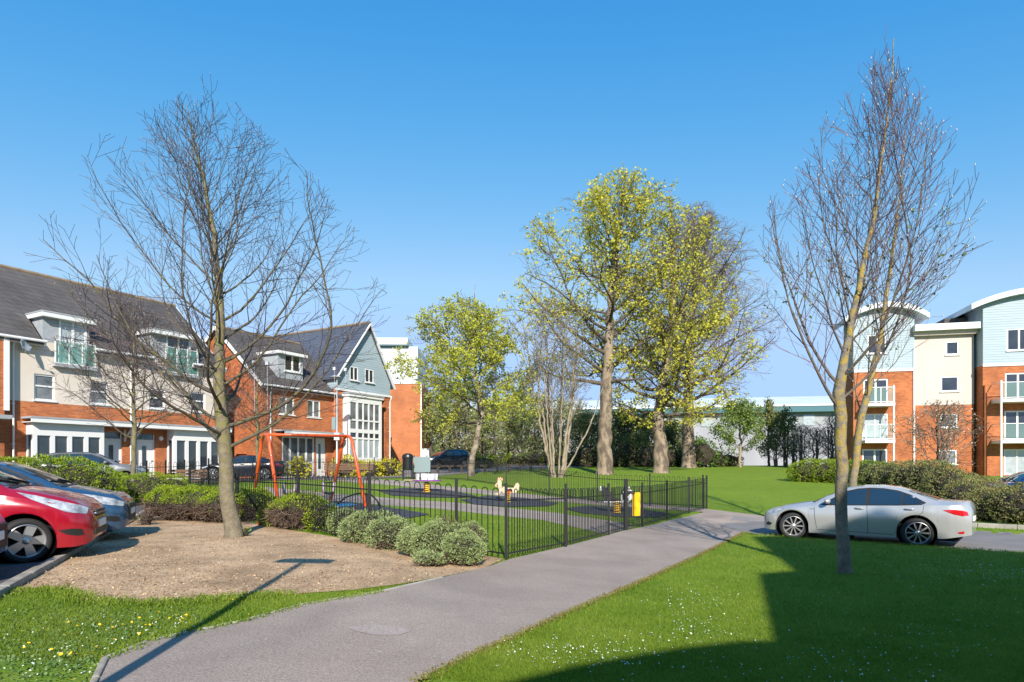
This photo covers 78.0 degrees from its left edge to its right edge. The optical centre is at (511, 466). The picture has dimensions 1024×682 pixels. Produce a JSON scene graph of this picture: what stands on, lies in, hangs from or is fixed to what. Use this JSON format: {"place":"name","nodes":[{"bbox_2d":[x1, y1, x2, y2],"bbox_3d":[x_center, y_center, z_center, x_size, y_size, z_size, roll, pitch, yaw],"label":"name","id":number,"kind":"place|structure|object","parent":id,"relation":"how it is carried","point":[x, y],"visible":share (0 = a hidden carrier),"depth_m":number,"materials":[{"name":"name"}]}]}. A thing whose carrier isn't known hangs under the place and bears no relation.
{"place":"outdoors","nodes":[
{"label":"outdoors","id":0,"kind":"place"},
{"bbox_2d":[185,466,596,482],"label":"street","id":1,"kind":"structure","parent":0,"point":[443,471],"depth_m":47.05,"materials":[{"name":"grey asphalt"}]},
{"bbox_2d":[202,455,286,479],"bbox_3d":[-15.464,0.084,36.457,4.612,1.472,2.097,0,0,-11],"label":"parked car","id":2,"kind":"object","parent":1,"relation":"on","point":[266,467],"visible":0.4,"depth_m":35.80,"materials":[{"name":"black paint"}]},
{"bbox_2d":[428,449,469,468],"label":"parked car","id":3,"kind":"object","parent":1,"relation":"on","point":[446,455],"visible":0.62,"depth_m":53.20,"materials":[{"name":"black paint"}]},
{"bbox_2d":[98,508,764,681],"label":"path","id":4,"kind":"structure","parent":0,"point":[445,619],"depth_m":6.17,"materials":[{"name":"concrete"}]},
{"bbox_2d":[108,576,441,655],"bbox_3d":[-2.042,1.586,6.688,0.203,0.384,4.482,0,0,27],"label":"path edging","id":5,"kind":"object","parent":4,"relation":"on","point":[280,610],"visible":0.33,"depth_m":6.24,"materials":[{"name":"concrete"}]},
{"bbox_2d":[348,624,409,634],"bbox_3d":[-1.224,1.494,5.775,0.592,0.040,0.350,0,0,0],"label":"path patch","id":6,"kind":"object","parent":4,"relation":"on","point":[373,629],"visible":1,"depth_m":5.78,"materials":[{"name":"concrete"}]},
{"bbox_2d":[407,531,749,681],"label":"edge moss","id":7,"kind":"object","parent":4,"relation":"on","point":[597,598],"visible":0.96,"depth_m":6.70,"materials":[{"name":"green plant"}]},
{"bbox_2d":[259,487,631,532],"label":"playground path","id":8,"kind":"structure","parent":0,"point":[409,503],"depth_m":21.77,"materials":[{"name":"grey asphalt"}]},
{"bbox_2d":[313,479,701,511],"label":"back path","id":9,"kind":"structure","parent":0,"point":[411,484],"depth_m":28.58,"materials":[{"name":"grey asphalt"}]},
{"bbox_2d":[332,375,340,465],"bbox_3d":[-11.140,-2.452,40.000,0.680,6.597,0.680,0,0,0],"label":"lamp post","id":10,"kind":"object","parent":9,"relation":"on","point":[334,423],"visible":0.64,"depth_m":39.95,"materials":[{"name":"metal"}]},
{"bbox_2d":[0,465,1023,681],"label":"ground","id":11,"kind":"structure","parent":0,"point":[761,490],"depth_m":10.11,"materials":[{"name":"green plant"}]},
{"bbox_2d":[0,453,127,491],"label":"hedge","id":12,"kind":"object","parent":11,"relation":"on","point":[77,473],"visible":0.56,"depth_m":19.35,"materials":[{"name":"green plant"}]},
{"bbox_2d":[0,510,143,598],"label":"kerb","id":13,"kind":"structure","parent":11,"relation":"on","point":[20,579],"depth_m":8.15,"materials":[{"name":"concrete"}]},
{"bbox_2d":[0,501,148,583],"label":"car park","id":14,"kind":"structure","parent":11,"relation":"on","point":[9,570],"depth_m":8.48,"materials":[{"name":"grey asphalt"}]},
{"bbox_2d":[0,513,7,554],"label":"parked car","id":15,"kind":"object","parent":14,"relation":"on","point":[3,536],"visible":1,"depth_m":7.88,"materials":[{"name":"blue paint"}]},
{"bbox_2d":[0,471,107,563],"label":"parked car","id":16,"kind":"object","parent":14,"relation":"on","point":[44,523],"visible":0.98,"depth_m":9.00,"materials":[{"name":"red paint"}]},
{"bbox_2d":[0,461,135,531],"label":"parked car","id":17,"kind":"object","parent":14,"relation":"on","point":[120,508],"visible":0.39,"depth_m":11.42,"materials":[{"name":"blue metal"}]},
{"bbox_2d":[33,452,148,480],"bbox_3d":[-18.451,0.222,27.695,4.416,1.716,2.159,-2,1,-30],"label":"parked car","id":18,"kind":"object","parent":11,"relation":"on","point":[106,461],"visible":0.3,"depth_m":27.21,"materials":[{"name":"grey paint"}]},
{"bbox_2d":[0,264,231,479],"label":"terraced house","id":19,"kind":"structure","parent":11,"relation":"on","point":[37,415],"depth_m":31.14,"materials":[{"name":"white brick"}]},
{"bbox_2d":[33,374,56,402],"bbox_3d":[-21.670,-3.614,29.297,0.180,1.257,0.970,0,0,30],"label":"window","id":20,"kind":"structure","parent":19,"relation":"in","point":[44,393],"depth_m":29.32,"materials":[{"name":"white paint"}]},
{"bbox_2d":[26,422,103,465],"bbox_3d":[-21.000,-0.417,29.803,0.617,3.093,3.039,0,0,30],"label":"bay window","id":21,"kind":"structure","parent":19,"relation":"in","point":[43,438],"depth_m":29.42,"materials":[{"name":"white paint"}]},
{"bbox_2d":[58,320,86,365],"bbox_3d":[-21.097,-5.929,30.358,0.065,2.084,1.235,0,0,30],"label":"balcony door","id":22,"kind":"structure","parent":19,"relation":"in","point":[62,331],"depth_m":30.30,"materials":[{"name":"white paint"}]},
{"bbox_2d":[104,432,121,462],"bbox_3d":[-20.256,-0.494,31.981,0.120,2.447,0.948,0,0,30],"label":"front door","id":23,"kind":"structure","parent":19,"relation":"in","point":[112,440],"depth_m":32.06,"materials":[{"name":"white paint"}]},
{"bbox_2d":[137,434,153,476],"bbox_3d":[-19.425,-0.494,33.442,0.120,2.447,1.003,0,0,30],"label":"front door","id":24,"kind":"structure","parent":19,"relation":"in","point":[145,442],"depth_m":33.48,"materials":[{"name":"white paint"}]},
{"bbox_2d":[166,336,190,373],"bbox_3d":[-18.467,-6.132,34.981,0.065,2.054,1.422,0,0,30],"label":"balcony door","id":25,"kind":"structure","parent":19,"relation":"in","point":[170,339],"depth_m":35.01,"materials":[{"name":"white paint"}]},
{"bbox_2d":[167,430,218,479],"bbox_3d":[-17.772,-0.417,35.470,0.617,3.093,2.905,0,0,30],"label":"bay window","id":26,"kind":"structure","parent":19,"relation":"in","point":[189,446],"depth_m":34.93,"materials":[{"name":"white paint"}]},
{"bbox_2d":[31,294,214,480],"bbox_3d":[-14.659,-2.578,24.207,5.897,7.850,5.648,0,0,-35],"label":"bare tree","id":27,"kind":"object","parent":11,"relation":"on","point":[133,437],"visible":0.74,"depth_m":23.76,"materials":[{"name":"brown plant"}]},
{"bbox_2d":[110,470,194,503],"bbox_3d":[-13.598,0.751,22.247,4.623,1.280,2.246,0,0,0],"label":"hedge","id":28,"kind":"object","parent":11,"relation":"on","point":[139,487],"visible":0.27,"depth_m":21.70,"materials":[{"name":"green plant"}]},
{"bbox_2d":[0,591,308,681],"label":"broad weeds","id":29,"kind":"object","parent":11,"relation":"on","point":[4,661],"visible":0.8,"depth_m":5.20,"materials":[{"name":"green plant"}]},
{"bbox_2d":[94,588,389,659],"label":"edge grass","id":30,"kind":"structure","parent":11,"relation":"on","point":[177,634],"depth_m":5.65,"materials":[{"name":"green plant"}]},
{"bbox_2d":[11,516,502,602],"bbox_3d":[-6.992,1.460,12.212,13.978,0.224,6.373,0,0,39],"label":"bark bed","id":31,"kind":"object","parent":11,"relation":"on","point":[218,528],"visible":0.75,"depth_m":9.19,"materials":[{"name":"brown wood"}]},
{"bbox_2d":[3,583,296,611],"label":"ragged grass","id":32,"kind":"structure","parent":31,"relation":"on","point":[67,592],"depth_m":6.60,"materials":[{"name":"green plant"}]},
{"bbox_2d":[135,483,277,524],"bbox_3d":[-7.565,0.994,15.791,3.494,1.131,2.464,0,0,-15],"label":"juniper bush","id":33,"kind":"object","parent":31,"relation":"on","point":[196,505],"visible":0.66,"depth_m":15.42,"materials":[{"name":"green plant"}]},
{"bbox_2d":[24,73,390,537],"bbox_3d":[-5.940,-2.987,11.985,6.082,8.948,5.516,0,0,35],"label":"bare tree","id":34,"kind":"object","parent":31,"relation":"on","point":[232,524],"visible":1,"depth_m":12.04,"materials":[{"name":"brown plant"}]},
{"bbox_2d":[256,490,338,532],"bbox_3d":[-4.774,1.010,14.151,1.658,1.106,2.528,0,0,-29],"label":"juniper bush","id":35,"kind":"object","parent":31,"relation":"on","point":[288,513],"visible":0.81,"depth_m":13.56,"materials":[{"name":"green plant"}]},
{"bbox_2d":[326,506,419,550],"bbox_3d":[-2.720,1.177,11.819,2.859,0.806,1.223,0,0,44],"label":"spreading bush","id":36,"kind":"object","parent":31,"relation":"on","point":[379,530],"visible":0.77,"depth_m":11.43,"materials":[{"name":"green plant"}]},
{"bbox_2d":[390,509,489,567],"bbox_3d":[-0.993,1.205,10.184,1.740,1.002,1.543,0,0,-26],"label":"spreading bush","id":37,"kind":"object","parent":31,"relation":"on","point":[449,541],"visible":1,"depth_m":9.86,"materials":[{"name":"green plant"}]},
{"bbox_2d":[212,354,307,480],"bbox_3d":[-13.052,-2.539,32.832,4.572,6.894,5.300,0,0,0],"label":"bare tree","id":38,"kind":"object","parent":11,"relation":"on","point":[257,421],"visible":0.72,"depth_m":32.92,"materials":[{"name":"brown plant"}]},
{"bbox_2d":[286,455,312,478],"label":"flowering shrub","id":39,"kind":"object","parent":11,"relation":"on","point":[292,469],"visible":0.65,"depth_m":37.28,"materials":[{"name":"yellow plant"}]},
{"bbox_2d":[205,321,395,477],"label":"brick house","id":40,"kind":"structure","parent":11,"relation":"on","point":[364,423],"depth_m":43.53,"materials":[{"name":"orange brick"}]},
{"bbox_2d":[284,355,302,373],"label":"window","id":41,"kind":"structure","parent":40,"relation":"in","point":[296,361],"depth_m":41.16,"materials":[{"name":"white paint"}]},
{"bbox_2d":[282,436,313,477],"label":"full height window","id":42,"kind":"structure","parent":40,"relation":"in","point":[292,446],"depth_m":40.91,"materials":[{"name":"white paint"}]},
{"bbox_2d":[316,438,324,475],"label":"front door","id":43,"kind":"structure","parent":40,"relation":"in","point":[320,442],"depth_m":42.65,"materials":[{"name":"white paint"}]},
{"bbox_2d":[341,392,384,463],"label":"bay window","id":44,"kind":"structure","parent":40,"relation":"in","point":[362,420],"depth_m":44.93,"materials":[{"name":"white glass"}]},
{"bbox_2d":[208,456,427,484],"bbox_3d":[-10.613,0.246,34.892,12.681,1.563,2.843,0,0,-44],"label":"playground fence","id":45,"kind":"object","parent":11,"relation":"on","point":[252,462],"visible":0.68,"depth_m":34.99,"materials":[{"name":"black metal"}]},
{"bbox_2d":[188,468,502,555],"bbox_3d":[-4.840,0.843,13.853,11.204,1.566,0.886,0,0,38],"label":"playground fence","id":46,"kind":"object","parent":11,"relation":"on","point":[297,483],"visible":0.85,"depth_m":12.46,"materials":[{"name":"black metal"}]},
{"bbox_2d":[324,463,372,480],"bbox_3d":[-8.970,0.327,34.509,2.700,1.016,0.636,0,0,0],"label":"park bench","id":47,"kind":"object","parent":11,"relation":"on","point":[328,467],"visible":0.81,"depth_m":34.70,"materials":[{"name":"brown wood"}]},
{"bbox_2d":[289,500,426,517],"bbox_3d":[-5.589,1.320,19.634,3.840,0.182,9.260,0,0,-37],"label":"safety mat","id":48,"kind":"object","parent":11,"relation":"on","point":[409,514],"visible":0.16,"depth_m":19.64,"materials":[{"name":"black rubber"}]},
{"bbox_2d":[252,360,365,506],"bbox_3d":[-7.018,-0.981,21.253,3.208,4.930,3.477,0,0,-35],"label":"swing set","id":49,"kind":"object","parent":48,"relation":"on","point":[267,435],"visible":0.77,"depth_m":21.20,"materials":[{"name":"orange paint"}]},
{"bbox_2d":[377,338,431,465],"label":"brick block","id":50,"kind":"structure","parent":11,"relation":"on","point":[407,436],"depth_m":60.11,"materials":[{"name":"orange brick"}]},
{"bbox_2d":[413,455,429,478],"bbox_3d":[-5.301,0.121,37.230,1.000,1.500,0.120,0,0,0],"label":"notice board","id":51,"kind":"object","parent":11,"relation":"on","point":[421,464],"visible":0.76,"depth_m":37.17,"materials":[{"name":"grey"}]},
{"bbox_2d":[381,488,474,497],"bbox_3d":[-3.776,1.113,26.561,3.216,0.280,4.469,0,0,-37],"label":"safety mat","id":52,"kind":"object","parent":11,"relation":"on","point":[422,490],"visible":0.62,"depth_m":26.59,"materials":[{"name":"black rubber"}]},
{"bbox_2d":[410,387,452,455],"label":"woodland tree","id":53,"kind":"object","parent":11,"relation":"on","point":[430,435],"visible":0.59,"depth_m":61.66,"materials":[{"name":"green plant"}]},
{"bbox_2d":[432,392,466,449],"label":"woodland tree","id":54,"kind":"object","parent":11,"relation":"on","point":[441,421],"visible":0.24,"depth_m":67.85,"materials":[{"name":"green plant"}]},
{"bbox_2d":[432,397,482,453],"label":"woodland tree","id":55,"kind":"object","parent":11,"relation":"on","point":[460,413],"visible":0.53,"depth_m":65.70,"materials":[{"name":"green plant"}]},
{"bbox_2d":[443,384,487,449],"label":"woodland tree","id":56,"kind":"object","parent":11,"relation":"on","point":[470,413],"visible":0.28,"depth_m":69.78,"materials":[{"name":"green plant"}]},
{"bbox_2d":[383,289,550,475],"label":"leafing tree","id":57,"kind":"object","parent":11,"relation":"on","point":[477,341],"visible":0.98,"depth_m":42.07,"materials":[{"name":"green plant"}]},
{"bbox_2d":[472,394,515,456],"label":"woodland tree","id":58,"kind":"object","parent":11,"relation":"on","point":[495,431],"visible":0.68,"depth_m":65.92,"materials":[{"name":"green plant"}]},
{"bbox_2d":[432,433,563,458],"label":"hedge","id":59,"kind":"object","parent":11,"relation":"on","point":[502,453],"visible":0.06,"depth_m":97.94,"materials":[{"name":"green plant"}]},
{"bbox_2d":[462,495,556,506],"bbox_3d":[-0.107,1.373,24.721,3.224,0.293,3.964,0,0,22],"label":"safety mat","id":60,"kind":"object","parent":11,"relation":"on","point":[484,502],"visible":0.61,"depth_m":24.60,"materials":[{"name":"black rubber"}]},
{"bbox_2d":[3,559,1016,681],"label":"daisies","id":61,"kind":"object","parent":11,"relation":"on","point":[551,636],"visible":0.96,"depth_m":5.55,"materials":[{"name":"white plant"}]},
{"bbox_2d":[483,399,537,457],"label":"woodland tree","id":62,"kind":"object","parent":11,"relation":"on","point":[503,427],"visible":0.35,"depth_m":70.09,"materials":[{"name":"green plant"}]},
{"bbox_2d":[503,382,546,455],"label":"woodland tree","id":63,"kind":"object","parent":11,"relation":"on","point":[516,422],"visible":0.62,"depth_m":65.81,"materials":[{"name":"green plant"}]},
{"bbox_2d":[526,394,566,465],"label":"woodland tree","id":64,"kind":"object","parent":11,"relation":"on","point":[554,429],"visible":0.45,"depth_m":68.31,"materials":[{"name":"green plant"}]},
{"bbox_2d":[500,275,603,477],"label":"multi stem tree","id":65,"kind":"object","parent":11,"relation":"on","point":[549,445],"visible":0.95,"depth_m":41.61,"materials":[{"name":"brown plant"}]},
{"bbox_2d":[505,483,609,559],"bbox_3d":[1.198,1.054,13.213,0.167,1.539,5.691,0,0,27],"label":"playground fence","id":66,"kind":"object","parent":11,"relation":"on","point":[565,498],"visible":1,"depth_m":12.64,"materials":[{"name":"black metal"}]},
{"bbox_2d":[430,457,703,506],"bbox_3d":[0.571,0.599,30.752,1.862,2.261,18.503,0,0,-42],"label":"playground fence","id":67,"kind":"object","parent":11,"relation":"on","point":[498,465],"visible":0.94,"depth_m":30.54,"materials":[{"name":"metal"}]},
{"bbox_2d":[557,405,598,452],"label":"thicket shrub","id":68,"kind":"object","parent":11,"relation":"on","point":[579,426],"visible":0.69,"depth_m":61.66,"materials":[{"name":"green plant"}]},
{"bbox_2d":[567,440,596,466],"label":"undergrowth shrub","id":69,"kind":"object","parent":11,"relation":"on","point":[583,456],"visible":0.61,"depth_m":58.49,"materials":[{"name":"green plant"}]},
{"bbox_2d":[496,163,724,474],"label":"leafing tree","id":70,"kind":"object","parent":11,"relation":"on","point":[616,269],"visible":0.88,"depth_m":44.06,"materials":[{"name":"green plant"}]},
{"bbox_2d":[612,438,642,466],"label":"undergrowth shrub","id":71,"kind":"object","parent":11,"relation":"on","point":[628,459],"visible":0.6,"depth_m":58.48,"materials":[{"name":"green plant"}]},
{"bbox_2d":[611,403,651,444],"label":"thicket shrub","id":72,"kind":"object","parent":11,"relation":"on","point":[617,422],"visible":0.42,"depth_m":62.88,"materials":[{"name":"green plant"}]},
{"bbox_2d":[630,439,653,466],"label":"undergrowth shrub","id":73,"kind":"object","parent":11,"relation":"on","point":[643,456],"visible":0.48,"depth_m":57.99,"materials":[{"name":"green plant"}]},
{"bbox_2d":[648,418,682,449],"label":"thicket shrub","id":74,"kind":"object","parent":11,"relation":"on","point":[671,432],"visible":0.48,"depth_m":60.94,"materials":[{"name":"green plant"}]},
{"bbox_2d":[581,190,767,472],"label":"leafing tree","id":75,"kind":"object","parent":11,"relation":"on","point":[660,442],"visible":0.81,"depth_m":45.88,"materials":[{"name":"green plant"}]},
{"bbox_2d":[641,475,707,526],"bbox_3d":[5.554,1.107,21.286,0.208,1.524,7.027,0,0,32],"label":"playground fence","id":76,"kind":"object","parent":11,"relation":"on","point":[645,504],"visible":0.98,"depth_m":20.47,"materials":[{"name":"black metal"}]},
{"bbox_2d":[610,479,641,532],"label":"playground gate","id":77,"kind":"structure","parent":76,"relation":"attached to","point":[626,493],"depth_m":17.15,"materials":[{"name":"metal"}]},
{"bbox_2d":[667,444,681,466],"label":"undergrowth shrub","id":78,"kind":"object","parent":11,"relation":"on","point":[674,457],"visible":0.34,"depth_m":58.00,"materials":[{"name":"green plant"}]},
{"bbox_2d":[432,396,917,464],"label":"warehouse","id":79,"kind":"structure","parent":11,"relation":"on","point":[810,409],"depth_m":102.37,"materials":[{"name":"white metal"}]},
{"bbox_2d":[603,201,789,467],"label":"bare tree","id":80,"kind":"object","parent":11,"relation":"on","point":[688,459],"visible":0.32,"depth_m":54.88,"materials":[{"name":"plant"}]},
{"bbox_2d":[694,435,729,466],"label":"laurel","id":81,"kind":"object","parent":11,"relation":"on","point":[706,453],"visible":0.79,"depth_m":56.61,"materials":[{"name":"green plant"}]},
{"bbox_2d":[708,397,768,466],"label":"green tree","id":82,"kind":"object","parent":11,"relation":"on","point":[743,416],"visible":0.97,"depth_m":56.47,"materials":[{"name":"green plant"}]},
{"bbox_2d":[754,396,782,465],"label":"conifer","id":83,"kind":"object","parent":11,"relation":"on","point":[769,406],"visible":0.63,"depth_m":61.69,"materials":[{"name":"green plant"}]},
{"bbox_2d":[759,429,795,465],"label":"bare shrub","id":84,"kind":"object","parent":11,"relation":"on","point":[775,460],"visible":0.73,"depth_m":59.83,"materials":[{"name":"brown plant"}]},
{"bbox_2d":[761,404,807,466],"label":"dark shrub","id":85,"kind":"object","parent":11,"relation":"on","point":[783,427],"visible":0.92,"depth_m":58.82,"materials":[{"name":"green plant"}]},
{"bbox_2d":[775,423,820,464],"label":"bare shrub","id":86,"kind":"object","parent":11,"relation":"on","point":[800,437],"visible":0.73,"depth_m":58.00,"materials":[{"name":"brown plant"}]},
{"bbox_2d":[792,427,834,462],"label":"bare shrub","id":87,"kind":"object","parent":11,"relation":"on","point":[813,441],"visible":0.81,"depth_m":56.81,"materials":[{"name":"brown plant"}]},
{"bbox_2d":[805,424,834,460],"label":"bare shrub","id":88,"kind":"object","parent":11,"relation":"on","point":[828,442],"visible":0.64,"depth_m":55.78,"materials":[{"name":"brown plant"}]},
{"bbox_2d":[784,458,897,483],"bbox_3d":[19.464,0.326,37.106,6.342,1.710,2.470,0,0,29],"label":"hedge","id":89,"kind":"object","parent":11,"relation":"on","point":[807,471],"visible":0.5,"depth_m":37.20,"materials":[{"name":"green plant"}]},
{"bbox_2d":[803,132,943,537],"bbox_3d":[9.189,-3.364,16.479,3.192,10.697,3.280,0,0,-36],"label":"bare tree","id":90,"kind":"object","parent":11,"relation":"on","point":[856,453],"visible":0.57,"depth_m":16.45,"materials":[{"name":"brown plant"}]},
{"bbox_2d":[756,25,992,574],"bbox_3d":[5.861,-2.717,10.519,3.338,9.276,3.259,0,0,15],"label":"bare tree","id":91,"kind":"object","parent":11,"relation":"on","point":[837,396],"visible":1,"depth_m":10.41,"materials":[{"name":"brown plant"}]},
{"bbox_2d":[859,458,961,491],"bbox_3d":[19.214,0.566,31.000,2.598,1.932,6.083,0,0,0],"label":"shrub","id":92,"kind":"object","parent":11,"relation":"on","point":[910,475],"visible":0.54,"depth_m":30.09,"materials":[{"name":"green plant"}]},
{"bbox_2d":[835,288,1023,476],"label":"apartment block","id":93,"kind":"structure","parent":11,"relation":"on","point":[972,355],"depth_m":44.64,"materials":[{"name":"orange brick"}]},
{"bbox_2d":[862,449,886,464],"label":"balcony door","id":94,"kind":"structure","parent":93,"relation":"in","point":[872,454],"depth_m":45.77,"materials":[{"name":"white paint"}]},
{"bbox_2d":[862,414,887,439],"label":"balcony door","id":95,"kind":"structure","parent":93,"relation":"in","point":[872,431],"depth_m":45.76,"materials":[{"name":"white paint"}]},
{"bbox_2d":[863,379,887,402],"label":"balcony door","id":96,"kind":"structure","parent":93,"relation":"in","point":[875,395],"depth_m":45.73,"materials":[{"name":"white paint"}]},
{"bbox_2d":[940,376,959,392],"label":"window","id":97,"kind":"structure","parent":93,"relation":"in","point":[948,383],"depth_m":44.82,"materials":[{"name":"white paint"}]},
{"bbox_2d":[1004,411,1023,439],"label":"balcony door","id":98,"kind":"structure","parent":93,"relation":"in","point":[1010,430],"depth_m":43.13,"materials":[{"name":"white paint"}]},
{"bbox_2d":[1004,449,1023,474],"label":"balcony door","id":99,"kind":"structure","parent":93,"relation":"in","point":[1013,458],"depth_m":43.14,"materials":[{"name":"white paint"}]},
{"bbox_2d":[1005,373,1023,398],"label":"balcony door","id":100,"kind":"structure","parent":93,"relation":"in","point":[1013,388],"depth_m":43.13,"materials":[{"name":"white paint"}]},
{"bbox_2d":[1006,328,1023,351],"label":"window","id":101,"kind":"structure","parent":93,"relation":"in","point":[1015,337],"depth_m":43.07,"materials":[{"name":"white paint"}]},
{"bbox_2d":[879,399,993,466],"bbox_3d":[21.194,-0.949,31.198,4.701,4.899,4.487,0,0,-38],"label":"blossom tree","id":102,"kind":"object","parent":11,"relation":"on","point":[942,420],"visible":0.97,"depth_m":30.89,"materials":[{"name":"brown plant"}]},
{"bbox_2d":[917,462,1012,499],"bbox_3d":[17.406,0.812,24.027,2.849,1.993,5.779,0,0,25],"label":"shrub","id":103,"kind":"object","parent":11,"relation":"on","point":[944,483],"visible":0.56,"depth_m":25.02,"materials":[{"name":"green plant"}]},
{"bbox_2d":[960,482,1023,523],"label":"shrub","id":104,"kind":"object","parent":11,"relation":"on","point":[999,503],"visible":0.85,"depth_m":19.65,"materials":[{"name":"green plant"}]},
{"bbox_2d":[0,0,1023,404],"label":"sky","id":105,"kind":"structure","parent":0,"point":[439,129],"materials":[{"name":"blue"}]},
{"bbox_2d":[720,516,1023,551],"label":"road","id":106,"kind":"structure","parent":0,"point":[1008,541],"depth_m":16.50,"materials":[{"name":"grey asphalt"}]},
{"bbox_2d":[764,484,975,545],"bbox_3d":[8.916,1.196,16.061,4.612,1.472,2.097,0,0,40],"label":"parked car","id":107,"kind":"object","parent":106,"relation":"on","point":[905,515],"visible":0.89,"depth_m":15.04,"materials":[{"name":"silver metal"}]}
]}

